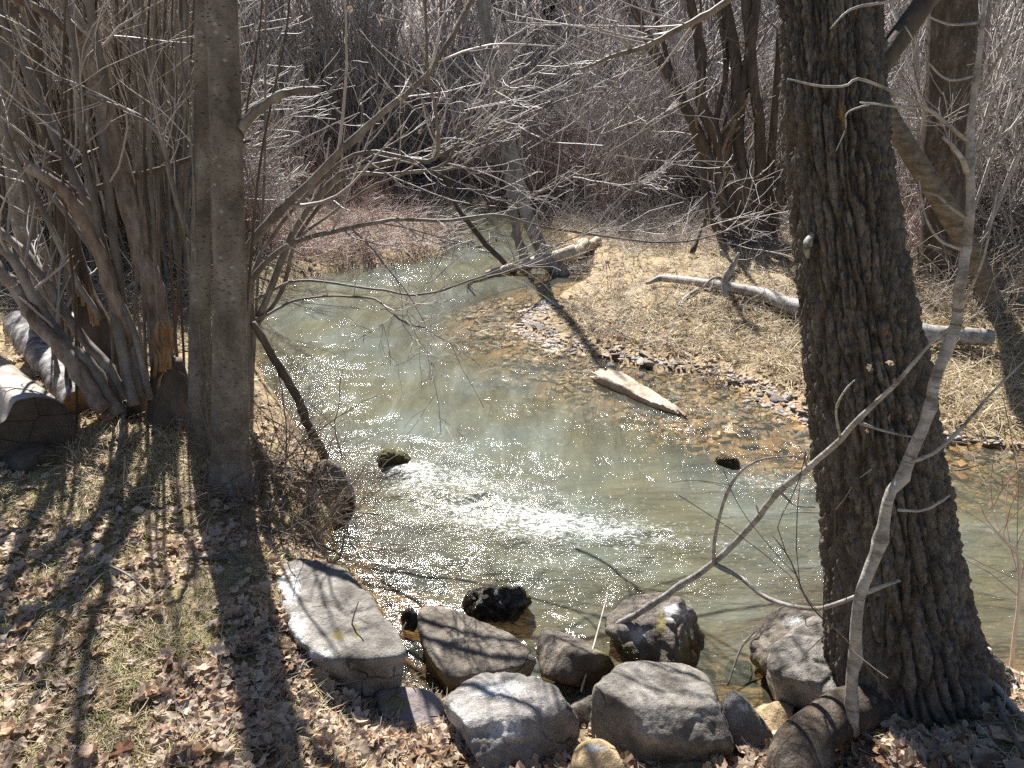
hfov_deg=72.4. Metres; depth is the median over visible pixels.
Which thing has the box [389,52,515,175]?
twiggy shrub
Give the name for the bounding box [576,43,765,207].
twiggy shrub
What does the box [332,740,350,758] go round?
dry leaf
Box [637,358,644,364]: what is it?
stone
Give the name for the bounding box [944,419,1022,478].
debris tangle
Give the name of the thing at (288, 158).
red twig shrub
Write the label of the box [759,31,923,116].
twiggy shrub
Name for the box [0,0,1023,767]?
ground
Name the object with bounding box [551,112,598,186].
red twig shrub
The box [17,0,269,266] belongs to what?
cane shrub
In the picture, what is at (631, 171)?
twiggy shrub
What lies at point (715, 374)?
debris tangle
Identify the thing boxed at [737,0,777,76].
bare tree
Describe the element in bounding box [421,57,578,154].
red twig shrub
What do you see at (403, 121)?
cane shrub
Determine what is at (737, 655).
stick
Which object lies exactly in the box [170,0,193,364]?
shoot
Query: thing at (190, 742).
dry leaf
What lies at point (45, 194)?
cane shrub
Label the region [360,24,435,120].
twiggy shrub
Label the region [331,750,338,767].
dry leaf
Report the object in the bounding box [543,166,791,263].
undergrowth
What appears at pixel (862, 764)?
dry leaf
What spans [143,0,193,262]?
shoot
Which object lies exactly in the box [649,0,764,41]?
bare tree
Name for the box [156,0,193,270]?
shoot
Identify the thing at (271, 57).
twiggy shrub
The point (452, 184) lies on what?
twiggy shrub
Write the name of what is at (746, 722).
boulder
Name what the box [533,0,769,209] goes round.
twiggy shrub
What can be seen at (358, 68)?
cane shrub
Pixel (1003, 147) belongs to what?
bare tree
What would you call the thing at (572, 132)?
red twig shrub
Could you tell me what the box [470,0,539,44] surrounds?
bare tree
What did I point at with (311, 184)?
alder tree
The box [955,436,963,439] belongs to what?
stone
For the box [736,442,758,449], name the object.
sunken stone
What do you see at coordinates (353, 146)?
twiggy shrub
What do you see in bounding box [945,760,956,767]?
dry leaf
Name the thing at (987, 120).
twiggy shrub
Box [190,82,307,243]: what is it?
twiggy shrub
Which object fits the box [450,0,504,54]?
bare tree
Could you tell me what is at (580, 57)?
twiggy shrub
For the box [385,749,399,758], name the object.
dry leaf
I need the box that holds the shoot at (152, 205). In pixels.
[149,0,193,353]
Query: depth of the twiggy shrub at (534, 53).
20.49 m
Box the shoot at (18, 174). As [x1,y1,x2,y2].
[0,53,35,285]
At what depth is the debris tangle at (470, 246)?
12.16 m
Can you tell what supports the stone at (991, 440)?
on the ground at (754, 690)
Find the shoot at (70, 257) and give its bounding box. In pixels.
[46,0,192,428]
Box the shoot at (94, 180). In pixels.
[83,1,145,363]
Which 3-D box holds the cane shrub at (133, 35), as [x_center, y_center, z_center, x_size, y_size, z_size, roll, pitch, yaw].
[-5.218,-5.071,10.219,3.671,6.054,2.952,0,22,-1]
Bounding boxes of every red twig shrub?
[191,173,266,250]
[241,52,321,146]
[244,178,300,233]
[245,131,318,201]
[245,167,296,231]
[250,148,321,229]
[252,133,318,188]
[259,113,382,179]
[262,106,336,167]
[262,117,325,174]
[266,112,336,172]
[269,153,330,208]
[270,118,421,212]
[271,100,343,174]
[291,75,415,179]
[308,113,428,176]
[330,110,450,178]
[330,123,388,185]
[342,143,413,190]
[346,126,426,188]
[373,102,450,182]
[394,97,493,181]
[409,105,524,187]
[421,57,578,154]
[427,111,547,195]
[432,123,494,192]
[442,96,577,200]
[443,116,500,183]
[454,123,530,198]
[469,107,613,209]
[494,120,598,201]
[532,111,656,212]
[533,87,630,188]
[549,121,599,194]
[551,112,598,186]
[560,126,612,194]
[564,132,677,221]
[609,118,767,211]
[677,111,787,214]
[735,121,1023,259]
[896,105,1023,252]
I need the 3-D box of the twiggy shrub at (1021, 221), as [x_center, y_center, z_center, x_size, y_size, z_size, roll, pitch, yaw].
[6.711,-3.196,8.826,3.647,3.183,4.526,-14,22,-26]
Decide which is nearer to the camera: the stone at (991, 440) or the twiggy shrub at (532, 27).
the stone at (991, 440)
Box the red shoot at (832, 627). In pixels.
[672,448,895,704]
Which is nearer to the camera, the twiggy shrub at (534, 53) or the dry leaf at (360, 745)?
the dry leaf at (360, 745)
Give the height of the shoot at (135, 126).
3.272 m
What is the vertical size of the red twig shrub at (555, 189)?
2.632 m
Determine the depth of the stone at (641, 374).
6.54 m
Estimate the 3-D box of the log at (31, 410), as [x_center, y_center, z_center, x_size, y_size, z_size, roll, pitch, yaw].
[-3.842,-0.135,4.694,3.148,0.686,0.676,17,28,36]
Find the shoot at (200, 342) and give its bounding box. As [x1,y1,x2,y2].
[89,0,210,458]
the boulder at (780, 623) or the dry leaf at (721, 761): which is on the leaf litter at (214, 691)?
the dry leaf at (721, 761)
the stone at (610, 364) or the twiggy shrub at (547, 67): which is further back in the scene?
the twiggy shrub at (547, 67)
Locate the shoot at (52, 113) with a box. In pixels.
[44,0,70,266]
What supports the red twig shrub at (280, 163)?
on the ground at (754, 690)
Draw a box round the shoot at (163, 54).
[160,0,170,274]
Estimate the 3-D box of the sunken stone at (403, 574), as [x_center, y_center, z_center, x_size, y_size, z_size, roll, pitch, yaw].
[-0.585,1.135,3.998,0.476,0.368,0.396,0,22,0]
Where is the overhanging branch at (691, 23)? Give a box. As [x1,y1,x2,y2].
[464,0,733,194]
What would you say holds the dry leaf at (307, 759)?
on the dry leaf at (306, 753)
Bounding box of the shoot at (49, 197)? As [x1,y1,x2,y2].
[4,0,62,374]
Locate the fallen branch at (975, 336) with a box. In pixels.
[645,249,995,345]
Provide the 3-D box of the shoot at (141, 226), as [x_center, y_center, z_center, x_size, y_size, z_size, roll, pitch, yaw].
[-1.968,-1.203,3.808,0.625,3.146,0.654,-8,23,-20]
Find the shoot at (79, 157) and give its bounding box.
[6,0,108,237]
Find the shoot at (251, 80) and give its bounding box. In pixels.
[203,0,262,139]
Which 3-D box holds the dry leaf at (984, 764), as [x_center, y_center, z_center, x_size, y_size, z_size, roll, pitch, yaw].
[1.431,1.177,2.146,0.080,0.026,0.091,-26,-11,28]
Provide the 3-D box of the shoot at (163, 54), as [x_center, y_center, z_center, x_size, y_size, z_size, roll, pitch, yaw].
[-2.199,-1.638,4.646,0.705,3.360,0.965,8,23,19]
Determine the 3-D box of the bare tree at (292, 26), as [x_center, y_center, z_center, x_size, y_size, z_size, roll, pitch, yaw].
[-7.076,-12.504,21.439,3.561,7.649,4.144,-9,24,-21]
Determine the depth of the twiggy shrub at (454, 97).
20.46 m
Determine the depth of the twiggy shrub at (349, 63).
19.11 m
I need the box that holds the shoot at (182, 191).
[173,0,194,348]
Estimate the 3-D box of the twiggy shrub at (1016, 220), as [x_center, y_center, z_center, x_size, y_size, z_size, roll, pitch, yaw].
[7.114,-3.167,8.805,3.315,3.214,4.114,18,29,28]
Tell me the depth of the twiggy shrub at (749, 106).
12.61 m
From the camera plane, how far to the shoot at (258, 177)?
3.74 m
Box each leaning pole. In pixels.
[250,321,329,460]
[432,124,516,273]
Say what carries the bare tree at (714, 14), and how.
on the ground at (754, 690)
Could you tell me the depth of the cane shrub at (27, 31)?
8.63 m
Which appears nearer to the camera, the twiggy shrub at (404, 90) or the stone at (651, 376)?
the stone at (651, 376)
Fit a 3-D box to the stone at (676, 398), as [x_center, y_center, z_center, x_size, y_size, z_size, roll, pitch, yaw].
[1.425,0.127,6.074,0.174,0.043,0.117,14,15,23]
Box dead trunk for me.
[8,0,187,434]
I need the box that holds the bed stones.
[449,297,1023,498]
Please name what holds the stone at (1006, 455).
on the ground at (754, 690)
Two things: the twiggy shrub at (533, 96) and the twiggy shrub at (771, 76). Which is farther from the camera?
the twiggy shrub at (533, 96)
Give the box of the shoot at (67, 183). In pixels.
[64,34,71,376]
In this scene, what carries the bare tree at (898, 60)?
on the ground at (754, 690)
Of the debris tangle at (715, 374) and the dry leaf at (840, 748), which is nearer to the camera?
the dry leaf at (840, 748)
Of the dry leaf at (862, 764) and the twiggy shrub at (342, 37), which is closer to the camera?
the dry leaf at (862, 764)
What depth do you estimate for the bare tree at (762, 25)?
20.26 m
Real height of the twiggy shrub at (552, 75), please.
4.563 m
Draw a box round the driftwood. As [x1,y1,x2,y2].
[589,369,686,416]
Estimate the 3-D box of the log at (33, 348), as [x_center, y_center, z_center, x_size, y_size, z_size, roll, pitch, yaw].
[-3.401,-0.179,5.126,0.267,0.295,2.112,-19,29,-39]
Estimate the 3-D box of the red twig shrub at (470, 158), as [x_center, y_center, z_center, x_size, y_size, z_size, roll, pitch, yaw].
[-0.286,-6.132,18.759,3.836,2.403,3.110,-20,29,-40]
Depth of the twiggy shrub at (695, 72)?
14.05 m
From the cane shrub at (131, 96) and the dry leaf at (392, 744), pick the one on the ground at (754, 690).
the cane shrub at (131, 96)
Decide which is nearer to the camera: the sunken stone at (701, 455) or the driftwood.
the sunken stone at (701, 455)
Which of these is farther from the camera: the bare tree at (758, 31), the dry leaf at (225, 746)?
the bare tree at (758, 31)
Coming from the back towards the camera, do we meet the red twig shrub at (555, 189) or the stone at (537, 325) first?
the red twig shrub at (555, 189)
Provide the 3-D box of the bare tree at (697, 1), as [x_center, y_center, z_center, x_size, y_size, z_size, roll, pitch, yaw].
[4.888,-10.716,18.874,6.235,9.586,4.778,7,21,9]
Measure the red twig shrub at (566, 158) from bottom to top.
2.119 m
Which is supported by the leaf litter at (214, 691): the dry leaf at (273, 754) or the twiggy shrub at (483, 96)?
the dry leaf at (273, 754)
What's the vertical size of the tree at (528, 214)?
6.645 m
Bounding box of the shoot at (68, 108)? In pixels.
[5,3,76,192]
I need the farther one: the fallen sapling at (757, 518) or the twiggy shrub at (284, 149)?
the twiggy shrub at (284, 149)
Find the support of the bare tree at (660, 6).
on the ground at (754, 690)
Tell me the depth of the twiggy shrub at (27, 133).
8.45 m
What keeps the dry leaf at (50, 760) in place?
on the matted grass at (34, 753)
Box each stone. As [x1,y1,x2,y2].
[372,555,443,592]
[510,335,518,340]
[516,364,527,368]
[524,354,534,358]
[527,322,542,328]
[542,343,551,347]
[543,366,554,368]
[582,369,596,374]
[606,362,615,367]
[633,348,650,357]
[636,372,646,376]
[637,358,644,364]
[643,359,654,366]
[644,373,653,379]
[666,395,684,400]
[671,384,681,387]
[672,444,683,449]
[689,452,710,460]
[705,421,714,426]
[710,410,721,416]
[712,418,729,422]
[723,659,752,680]
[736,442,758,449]
[737,413,747,417]
[738,428,749,432]
[743,379,754,382]
[743,406,752,411]
[755,390,763,395]
[766,389,775,396]
[770,394,783,402]
[783,393,791,399]
[794,430,808,437]
[951,482,969,495]
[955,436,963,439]
[960,449,976,459]
[969,459,986,465]
[972,482,981,487]
[973,454,989,461]
[980,447,994,453]
[981,439,995,444]
[993,463,1001,469]
[998,451,1013,460]
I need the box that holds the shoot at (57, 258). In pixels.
[0,0,71,387]
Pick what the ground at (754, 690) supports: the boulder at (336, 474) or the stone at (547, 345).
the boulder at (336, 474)
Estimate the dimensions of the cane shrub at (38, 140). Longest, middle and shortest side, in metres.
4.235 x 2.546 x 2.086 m
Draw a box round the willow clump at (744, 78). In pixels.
[615,0,784,254]
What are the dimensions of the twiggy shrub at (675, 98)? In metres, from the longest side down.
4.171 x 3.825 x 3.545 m
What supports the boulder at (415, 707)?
on the ground at (754, 690)
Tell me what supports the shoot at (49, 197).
on the ground at (754, 690)
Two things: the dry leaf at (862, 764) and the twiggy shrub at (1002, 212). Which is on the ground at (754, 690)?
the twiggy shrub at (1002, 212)
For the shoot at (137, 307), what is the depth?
4.62 m
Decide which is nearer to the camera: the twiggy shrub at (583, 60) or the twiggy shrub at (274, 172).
the twiggy shrub at (274, 172)
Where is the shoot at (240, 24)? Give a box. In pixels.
[240,1,240,45]
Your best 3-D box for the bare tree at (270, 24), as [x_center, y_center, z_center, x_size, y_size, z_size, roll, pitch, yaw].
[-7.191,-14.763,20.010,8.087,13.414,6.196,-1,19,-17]
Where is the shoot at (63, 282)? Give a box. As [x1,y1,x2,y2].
[24,17,74,326]
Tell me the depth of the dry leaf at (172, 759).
2.13 m
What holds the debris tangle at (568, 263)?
on the ground at (754, 690)
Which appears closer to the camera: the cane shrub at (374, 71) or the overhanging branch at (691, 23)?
the overhanging branch at (691, 23)
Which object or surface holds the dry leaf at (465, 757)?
on the ground at (754, 690)
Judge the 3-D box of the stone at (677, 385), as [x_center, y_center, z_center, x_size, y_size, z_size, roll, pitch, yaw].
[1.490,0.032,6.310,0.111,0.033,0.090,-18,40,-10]
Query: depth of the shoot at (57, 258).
3.97 m
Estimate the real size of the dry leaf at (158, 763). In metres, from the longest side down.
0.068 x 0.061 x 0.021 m
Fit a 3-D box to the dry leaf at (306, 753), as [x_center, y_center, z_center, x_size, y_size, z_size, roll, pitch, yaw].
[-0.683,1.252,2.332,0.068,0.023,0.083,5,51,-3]
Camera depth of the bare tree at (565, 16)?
24.82 m
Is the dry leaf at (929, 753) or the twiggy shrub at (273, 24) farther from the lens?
the twiggy shrub at (273, 24)
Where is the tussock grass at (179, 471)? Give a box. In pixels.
[36,414,240,519]
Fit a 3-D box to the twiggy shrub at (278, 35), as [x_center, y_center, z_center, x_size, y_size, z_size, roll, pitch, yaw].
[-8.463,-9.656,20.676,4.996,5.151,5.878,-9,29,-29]
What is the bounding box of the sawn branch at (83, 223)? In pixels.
[21,159,133,350]
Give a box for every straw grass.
[257,194,631,251]
[547,212,926,399]
[914,268,1023,437]
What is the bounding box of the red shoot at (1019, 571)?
[780,398,1023,667]
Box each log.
[0,355,77,460]
[3,311,90,412]
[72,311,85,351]
[485,244,576,274]
[564,236,601,263]
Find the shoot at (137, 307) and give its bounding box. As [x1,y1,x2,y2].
[101,0,149,377]
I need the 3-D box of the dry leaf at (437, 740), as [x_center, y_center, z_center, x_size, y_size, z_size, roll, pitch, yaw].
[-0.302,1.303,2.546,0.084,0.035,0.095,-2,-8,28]
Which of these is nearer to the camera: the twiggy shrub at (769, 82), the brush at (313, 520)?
the brush at (313, 520)
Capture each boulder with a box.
[2,442,63,474]
[276,558,405,697]
[307,459,355,505]
[376,687,445,733]
[401,608,417,631]
[417,606,535,695]
[444,672,579,767]
[462,585,531,619]
[536,627,614,689]
[570,695,591,726]
[571,738,624,767]
[590,660,733,763]
[605,592,708,670]
[721,691,772,747]
[749,607,814,678]
[756,701,793,729]
[766,615,838,713]
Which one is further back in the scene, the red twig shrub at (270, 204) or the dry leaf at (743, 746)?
the red twig shrub at (270, 204)
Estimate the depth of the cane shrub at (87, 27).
11.11 m
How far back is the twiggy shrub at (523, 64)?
19.12 m
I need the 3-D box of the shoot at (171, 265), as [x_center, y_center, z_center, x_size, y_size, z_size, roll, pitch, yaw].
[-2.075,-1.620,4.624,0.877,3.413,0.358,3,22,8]
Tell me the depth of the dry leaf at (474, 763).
2.47 m
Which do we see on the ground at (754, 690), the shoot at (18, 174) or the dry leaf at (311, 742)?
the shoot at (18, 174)
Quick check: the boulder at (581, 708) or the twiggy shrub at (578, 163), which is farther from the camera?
the twiggy shrub at (578, 163)
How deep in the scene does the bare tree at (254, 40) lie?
20.24 m
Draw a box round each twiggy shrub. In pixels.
[0,0,188,263]
[0,73,179,272]
[13,0,340,214]
[45,0,379,210]
[46,5,301,181]
[150,2,315,110]
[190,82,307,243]
[238,0,362,114]
[239,7,279,81]
[240,7,315,140]
[240,45,352,170]
[241,11,337,127]
[241,44,418,160]
[241,68,329,165]
[244,0,435,128]
[244,55,352,203]
[244,103,307,203]
[244,123,315,240]
[245,22,319,109]
[245,36,318,107]
[245,36,348,156]
[248,0,309,86]
[253,0,406,114]
[254,0,362,109]
[254,56,322,149]
[255,31,304,85]
[271,0,423,125]
[282,87,385,155]
[291,62,455,185]
[302,1,446,98]
[305,25,425,183]
[307,20,402,124]
[315,61,463,170]
[330,19,459,150]
[333,0,467,75]
[337,24,463,140]
[349,0,481,152]
[350,1,462,122]
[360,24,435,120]
[362,60,466,182]
[364,27,479,154]
[364,46,448,126]
[367,1,431,81]
[370,30,431,84]
[374,0,479,86]
[374,0,536,76]
[377,31,483,134]
[381,60,577,197]
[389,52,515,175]
[393,10,561,146]
[393,27,550,134]
[396,30,589,192]
[399,11,521,111]
[401,23,483,113]
[410,30,478,107]
[412,0,551,115]
[417,30,506,122]
[422,11,548,135]
[425,46,478,143]
[428,1,601,205]
[432,0,544,82]
[432,25,523,93]
[432,76,616,204]
[441,19,572,137]
[442,3,637,148]
[444,65,544,144]
[450,32,570,119]
[450,32,600,198]
[452,3,570,99]
[460,0,600,79]
[470,2,633,139]
[470,81,617,194]
[471,21,585,133]
[474,26,580,88]
[478,49,567,130]
[487,52,610,146]
[491,0,601,76]
[492,0,628,71]
[494,75,658,202]
[497,21,569,107]
[497,25,586,116]
[499,1,596,97]
[505,26,646,135]
[509,0,679,186]
[515,21,659,186]
[519,38,642,95]
[520,33,662,138]
[524,56,662,206]
[524,73,694,212]
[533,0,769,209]
[534,1,773,205]
[548,23,720,179]
[549,80,647,180]
[552,10,662,109]
[558,79,720,220]
[559,32,679,103]
[560,35,694,187]
[567,4,684,114]
[569,33,708,166]
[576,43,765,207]
[580,57,689,168]
[585,41,771,196]
[589,4,718,89]
[592,6,773,133]
[595,44,765,129]
[600,15,770,177]
[605,5,704,62]
[607,15,766,100]
[617,23,781,193]
[619,17,779,199]
[627,29,780,199]
[632,4,775,170]
[638,4,780,200]
[639,35,769,167]
[641,33,910,218]
[645,17,772,131]
[675,20,923,190]
[702,0,906,93]
[705,11,922,205]
[706,44,778,154]
[709,6,906,139]
[709,28,900,184]
[711,3,922,205]
[744,81,912,201]
[759,2,1023,188]
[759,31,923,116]
[884,0,1023,181]
[886,23,1023,261]
[888,40,1023,230]
[888,73,1023,240]
[889,24,1023,258]
[890,56,1023,239]
[891,0,1023,265]
[892,31,1023,247]
[895,0,1023,232]
[895,9,1023,204]
[895,28,1023,243]
[900,64,1015,214]
[912,40,1023,242]
[983,2,1023,251]
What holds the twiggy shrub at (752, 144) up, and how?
on the ground at (754, 690)
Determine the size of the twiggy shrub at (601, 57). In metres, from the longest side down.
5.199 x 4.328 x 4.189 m
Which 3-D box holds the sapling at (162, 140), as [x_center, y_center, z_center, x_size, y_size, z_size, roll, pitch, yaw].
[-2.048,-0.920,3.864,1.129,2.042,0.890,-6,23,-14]
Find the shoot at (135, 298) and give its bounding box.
[133,7,143,323]
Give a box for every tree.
[0,0,73,340]
[0,261,110,414]
[27,0,145,418]
[124,0,292,97]
[127,0,250,66]
[187,0,211,460]
[191,0,286,101]
[204,0,320,503]
[238,0,362,103]
[241,0,420,142]
[243,0,792,458]
[246,0,321,63]
[246,0,353,111]
[250,0,338,70]
[272,0,385,131]
[282,0,419,99]
[290,0,340,51]
[302,0,435,117]
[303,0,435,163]
[305,0,420,61]
[332,0,433,124]
[334,0,413,63]
[360,1,399,45]
[409,0,430,33]
[411,0,522,108]
[414,0,472,70]
[427,0,515,53]
[439,0,504,61]
[444,0,570,279]
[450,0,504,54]
[466,0,566,70]
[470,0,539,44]
[471,0,620,84]
[476,0,547,259]
[510,0,717,161]
[522,0,596,33]
[525,0,617,64]
[528,0,619,93]
[533,0,567,76]
[547,0,603,35]
[551,0,659,136]
[564,0,619,55]
[567,0,721,110]
[572,0,690,92]
[602,0,738,122]
[608,0,673,54]
[610,0,776,108]
[614,0,777,129]
[643,0,682,32]
[644,0,738,79]
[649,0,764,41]
[657,0,691,44]
[663,0,771,48]
[667,0,777,75]
[702,0,766,56]
[704,0,777,57]
[708,0,776,103]
[720,2,925,92]
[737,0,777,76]
[766,0,1022,767]
[884,0,907,119]
[884,0,1023,196]
[884,2,924,113]
[885,0,1023,245]
[890,99,1009,318]
[891,0,1023,189]
[893,0,1023,118]
[893,0,1023,232]
[915,0,978,284]
[974,58,1023,216]
[975,34,1023,235]
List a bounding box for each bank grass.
[0,289,249,451]
[0,417,183,535]
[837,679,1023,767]
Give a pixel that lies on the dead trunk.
(168, 380)
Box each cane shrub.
[0,0,125,267]
[0,0,138,239]
[0,0,170,270]
[0,0,190,283]
[0,6,30,273]
[0,15,103,271]
[10,0,134,235]
[13,1,193,277]
[15,7,191,238]
[16,0,272,263]
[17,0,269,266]
[18,0,180,255]
[19,0,131,161]
[19,0,175,280]
[19,0,192,191]
[52,0,193,267]
[53,0,299,242]
[101,2,258,189]
[173,0,292,206]
[242,5,331,207]
[283,37,362,182]
[284,0,372,185]
[307,0,432,158]
[310,0,420,181]
[330,28,431,180]
[332,0,462,187]
[377,67,472,185]
[378,0,483,176]
[885,0,1009,159]
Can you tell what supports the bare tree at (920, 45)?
on the ground at (754, 690)
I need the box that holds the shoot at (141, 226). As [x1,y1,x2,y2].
[128,0,147,372]
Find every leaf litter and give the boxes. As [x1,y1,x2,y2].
[0,190,626,450]
[0,435,1023,767]
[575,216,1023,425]
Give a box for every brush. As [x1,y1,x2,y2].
[91,345,376,561]
[127,338,396,557]
[140,404,480,573]
[178,358,431,592]
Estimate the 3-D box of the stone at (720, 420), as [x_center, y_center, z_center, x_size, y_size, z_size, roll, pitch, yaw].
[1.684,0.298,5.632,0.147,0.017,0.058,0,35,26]
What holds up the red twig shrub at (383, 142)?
on the ground at (754, 690)
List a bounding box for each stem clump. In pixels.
[0,5,174,252]
[15,0,133,279]
[96,0,193,299]
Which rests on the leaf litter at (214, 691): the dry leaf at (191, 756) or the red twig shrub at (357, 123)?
the dry leaf at (191, 756)
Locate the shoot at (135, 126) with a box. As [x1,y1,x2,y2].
[130,0,146,227]
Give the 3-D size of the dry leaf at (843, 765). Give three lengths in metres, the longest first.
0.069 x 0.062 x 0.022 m
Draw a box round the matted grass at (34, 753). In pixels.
[0,441,464,767]
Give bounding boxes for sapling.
[0,18,199,294]
[616,324,952,623]
[787,0,1023,736]
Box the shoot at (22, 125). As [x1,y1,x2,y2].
[3,0,60,372]
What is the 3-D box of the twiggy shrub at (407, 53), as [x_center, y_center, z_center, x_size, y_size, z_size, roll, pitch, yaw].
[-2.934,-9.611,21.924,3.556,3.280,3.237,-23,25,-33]
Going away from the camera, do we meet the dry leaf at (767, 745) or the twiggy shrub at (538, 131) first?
the dry leaf at (767, 745)
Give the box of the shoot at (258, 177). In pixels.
[246,0,289,310]
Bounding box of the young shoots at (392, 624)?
[351,601,406,679]
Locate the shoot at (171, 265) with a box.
[102,0,178,356]
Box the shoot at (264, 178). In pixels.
[238,0,267,371]
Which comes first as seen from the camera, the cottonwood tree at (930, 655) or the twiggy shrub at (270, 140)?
the cottonwood tree at (930, 655)
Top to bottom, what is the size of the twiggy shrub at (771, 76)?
3.890 m
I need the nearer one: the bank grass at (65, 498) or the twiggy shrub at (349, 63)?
the bank grass at (65, 498)
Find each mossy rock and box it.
[376,448,410,467]
[714,454,739,469]
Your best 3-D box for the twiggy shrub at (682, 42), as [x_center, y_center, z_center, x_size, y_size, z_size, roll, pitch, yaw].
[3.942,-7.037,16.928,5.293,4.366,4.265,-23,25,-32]
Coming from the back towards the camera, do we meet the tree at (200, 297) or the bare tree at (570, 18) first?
the bare tree at (570, 18)
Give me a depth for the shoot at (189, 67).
3.62 m
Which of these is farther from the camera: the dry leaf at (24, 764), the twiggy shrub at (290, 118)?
the twiggy shrub at (290, 118)
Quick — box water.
[254,193,1023,692]
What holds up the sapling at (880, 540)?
on the ground at (754, 690)
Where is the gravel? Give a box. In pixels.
[469,297,1023,499]
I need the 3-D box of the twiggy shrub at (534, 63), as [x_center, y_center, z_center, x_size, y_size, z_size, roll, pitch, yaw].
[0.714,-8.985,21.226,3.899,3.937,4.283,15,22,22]
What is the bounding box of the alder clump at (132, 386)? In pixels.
[0,0,185,417]
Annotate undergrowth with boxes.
[0,212,296,325]
[211,152,498,281]
[384,157,699,239]
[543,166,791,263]
[775,180,1023,342]
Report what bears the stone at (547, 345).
on the gravel
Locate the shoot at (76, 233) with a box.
[48,0,79,387]
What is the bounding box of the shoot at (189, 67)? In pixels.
[117,0,193,141]
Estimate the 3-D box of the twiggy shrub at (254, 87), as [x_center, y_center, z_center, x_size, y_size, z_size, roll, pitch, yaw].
[-5.495,-4.144,11.345,4.163,3.490,5.166,-12,20,-21]
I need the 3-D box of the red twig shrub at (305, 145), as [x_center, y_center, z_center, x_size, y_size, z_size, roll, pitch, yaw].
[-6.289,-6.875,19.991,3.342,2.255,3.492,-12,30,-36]
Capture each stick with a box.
[0,663,26,695]
[12,506,53,525]
[98,560,162,595]
[114,400,126,475]
[137,411,278,472]
[176,418,187,422]
[188,528,250,562]
[580,596,606,691]
[727,623,763,685]
[961,686,1016,728]
[992,681,1023,723]
[994,695,1023,759]
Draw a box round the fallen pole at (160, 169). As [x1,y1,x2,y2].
[27,139,250,217]
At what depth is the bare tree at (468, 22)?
22.87 m
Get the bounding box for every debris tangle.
[406,211,509,253]
[487,236,651,274]
[518,241,638,282]
[686,360,747,389]
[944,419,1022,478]
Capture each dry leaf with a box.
[0,739,9,751]
[0,751,19,767]
[17,760,33,767]
[25,756,32,767]
[36,753,46,767]
[39,751,56,767]
[46,741,64,756]
[51,758,65,767]
[55,751,67,767]
[65,746,95,767]
[74,742,97,757]
[108,740,135,761]
[154,757,163,766]
[164,740,192,755]
[166,748,179,767]
[168,747,181,767]
[173,745,196,767]
[175,743,197,760]
[176,747,191,766]
[192,744,203,762]
[193,756,209,767]
[203,742,230,751]
[230,750,256,767]
[255,741,278,767]
[256,740,273,750]
[257,758,278,767]
[258,737,283,752]
[276,757,288,767]
[277,753,287,767]
[282,732,303,758]
[290,760,306,767]
[293,750,306,761]
[299,757,310,765]
[304,746,318,759]
[309,737,315,751]
[309,755,317,767]
[313,745,325,754]
[315,729,332,756]
[317,749,330,757]
[321,755,331,767]
[330,734,344,745]
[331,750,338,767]
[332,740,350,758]
[332,757,343,767]
[340,752,347,761]
[340,759,359,767]
[343,737,369,758]
[357,752,369,767]
[368,754,388,767]
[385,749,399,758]
[386,740,396,754]
[392,745,405,762]
[395,755,415,767]
[406,760,428,767]
[407,741,431,762]
[411,736,432,759]
[413,744,426,756]
[419,735,440,749]
[430,749,447,767]
[444,759,452,765]
[450,750,465,759]
[458,750,469,765]
[459,756,479,767]
[509,760,524,767]
[524,753,540,767]
[541,757,555,767]
[568,745,577,760]
[619,750,636,767]
[642,760,656,767]
[710,754,727,767]
[725,757,733,764]
[733,755,754,767]
[736,743,758,754]
[739,742,756,760]
[744,748,755,759]
[762,738,771,754]
[827,755,852,767]
[835,754,850,767]
[838,745,845,754]
[839,759,846,767]
[842,741,851,753]
[850,739,874,754]
[854,753,861,767]
[854,759,866,767]
[855,742,864,761]
[857,736,873,754]
[866,755,872,767]
[869,762,882,767]
[872,738,889,750]
[873,752,886,762]
[878,761,889,767]
[888,753,903,767]
[888,755,897,766]
[898,758,922,767]
[903,747,927,767]
[911,761,937,767]
[921,750,946,762]
[928,745,946,764]
[939,741,954,756]
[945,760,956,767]
[952,733,969,743]
[952,751,975,763]
[963,735,976,755]
[972,747,1002,763]
[974,736,987,747]
[978,760,993,767]
[982,759,1004,767]
[985,753,1004,767]
[1005,756,1023,767]
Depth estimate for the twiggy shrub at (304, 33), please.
20.32 m
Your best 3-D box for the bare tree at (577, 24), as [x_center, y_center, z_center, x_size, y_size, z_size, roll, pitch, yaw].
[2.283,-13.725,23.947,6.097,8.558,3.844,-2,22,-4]
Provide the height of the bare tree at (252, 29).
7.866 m
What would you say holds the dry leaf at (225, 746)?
on the leaf litter at (214, 691)
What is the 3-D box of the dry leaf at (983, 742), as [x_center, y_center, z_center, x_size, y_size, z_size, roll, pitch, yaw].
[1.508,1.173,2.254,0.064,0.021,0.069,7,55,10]
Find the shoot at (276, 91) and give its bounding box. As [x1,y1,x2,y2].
[242,85,325,113]
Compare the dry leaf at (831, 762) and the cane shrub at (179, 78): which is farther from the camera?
the cane shrub at (179, 78)
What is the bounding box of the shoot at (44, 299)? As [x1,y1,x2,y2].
[8,1,58,376]
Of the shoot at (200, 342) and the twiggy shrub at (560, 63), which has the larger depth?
the twiggy shrub at (560, 63)
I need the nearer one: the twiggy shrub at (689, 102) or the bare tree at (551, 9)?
the twiggy shrub at (689, 102)

